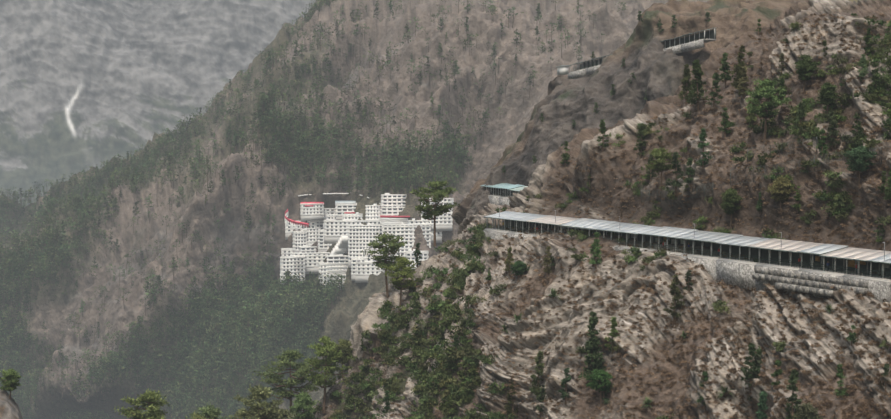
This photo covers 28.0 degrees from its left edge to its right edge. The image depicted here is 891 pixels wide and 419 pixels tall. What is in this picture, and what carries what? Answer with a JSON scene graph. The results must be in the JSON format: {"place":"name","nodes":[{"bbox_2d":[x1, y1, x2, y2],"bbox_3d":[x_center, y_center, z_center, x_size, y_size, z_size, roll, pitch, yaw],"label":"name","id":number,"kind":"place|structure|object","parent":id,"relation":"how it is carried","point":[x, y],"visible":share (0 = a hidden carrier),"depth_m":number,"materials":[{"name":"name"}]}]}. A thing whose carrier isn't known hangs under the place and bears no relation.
{"place":"outdoors","nodes":[
{"label":"outdoors","id":0,"kind":"place"},
{"bbox_2d":[0,389,22,418],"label":"rock outcrop","id":1,"kind":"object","parent":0,"point":[9,409],"depth_m":385.64,"materials":[{"name":"brown stone"}]},
{"bbox_2d":[0,0,315,207],"bbox_3d":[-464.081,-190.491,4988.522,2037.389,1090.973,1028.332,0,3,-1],"label":"hillside","id":2,"kind":"structure","parent":0,"point":[88,83],"depth_m":4964.54,"materials":[{"name":"grey stone"}]},
{"bbox_2d":[0,0,753,418],"bbox_3d":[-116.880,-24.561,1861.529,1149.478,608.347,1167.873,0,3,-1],"label":"hillside","id":3,"kind":"structure","parent":0,"point":[492,142],"depth_m":1632.70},
{"bbox_2d":[0,0,626,418],"bbox_3d":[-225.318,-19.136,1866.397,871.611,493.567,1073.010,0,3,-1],"label":"forest trees","id":4,"kind":"object","parent":3,"relation":"on","point":[254,326],"visible":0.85,"depth_m":1602.58,"materials":[{"name":"green plant"}]},
{"bbox_2d":[265,193,453,320],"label":"hillside buildings","id":5,"kind":"structure","parent":3,"relation":"on","point":[343,228],"depth_m":1499.24,"materials":[{"name":"white concrete"}]},
{"bbox_2d":[300,0,890,418],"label":"hillside","id":6,"kind":"structure","parent":0,"point":[583,141],"depth_m":349.19,"materials":[{"name":"brown stone"}]},
{"bbox_2d":[0,19,890,418],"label":"pine trees","id":7,"kind":"object","parent":6,"relation":"on","point":[594,367],"visible":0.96,"depth_m":367.17,"materials":[{"name":"green plant"}]},
{"bbox_2d":[312,13,890,418],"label":"shrubs","id":8,"kind":"object","parent":6,"relation":"on","point":[465,391],"visible":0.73,"depth_m":380.84,"materials":[{"name":"green plant"}]},
{"bbox_2d":[322,13,890,418],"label":"dry brush","id":9,"kind":"object","parent":6,"relation":"on","point":[788,370],"visible":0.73,"depth_m":326.95,"materials":[{"name":"brown plant"}]},
{"bbox_2d":[489,91,833,408],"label":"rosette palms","id":10,"kind":"object","parent":6,"relation":"on","point":[648,401],"visible":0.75,"depth_m":321.13,"materials":[{"name":"green plant"}]},
{"bbox_2d":[483,205,890,302],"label":"covered walkway","id":11,"kind":"structure","parent":6,"relation":"on","point":[812,268],"depth_m":318.35,"materials":[{"name":"corrugated metal"},{"name":"wood"},{"name":"stone"}]},
{"bbox_2d":[641,137,890,201],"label":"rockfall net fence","id":12,"kind":"object","parent":6,"relation":"on","point":[753,174],"visible":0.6,"depth_m":337.45,"materials":[{"name":"grey metal"}]},
{"bbox_2d":[451,0,798,225],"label":"hillside","id":13,"kind":"structure","parent":0,"point":[654,67],"depth_m":639.56,"materials":[{"name":"brown stone"}]},
{"bbox_2d":[481,183,527,205],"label":"covered walkway","id":14,"kind":"structure","parent":13,"relation":"on","point":[509,190],"depth_m":622.62,"materials":[{"name":"stone"}]},
{"bbox_2d":[556,65,568,74],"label":"kiosk","id":15,"kind":"object","parent":13,"relation":"on","point":[562,69],"visible":0.89,"depth_m":707.71,"materials":[{"name":"white"}]},
{"bbox_2d":[501,11,710,173],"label":"trees","id":16,"kind":"object","parent":13,"relation":"on","point":[541,118],"visible":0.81,"depth_m":639.45,"materials":[{"name":"green plant"}]},
{"bbox_2d":[568,27,716,78],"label":"covered walkway","id":17,"kind":"structure","parent":13,"relation":"on","point":[690,41],"depth_m":632.87,"materials":[{"name":"stone"}]}
]}

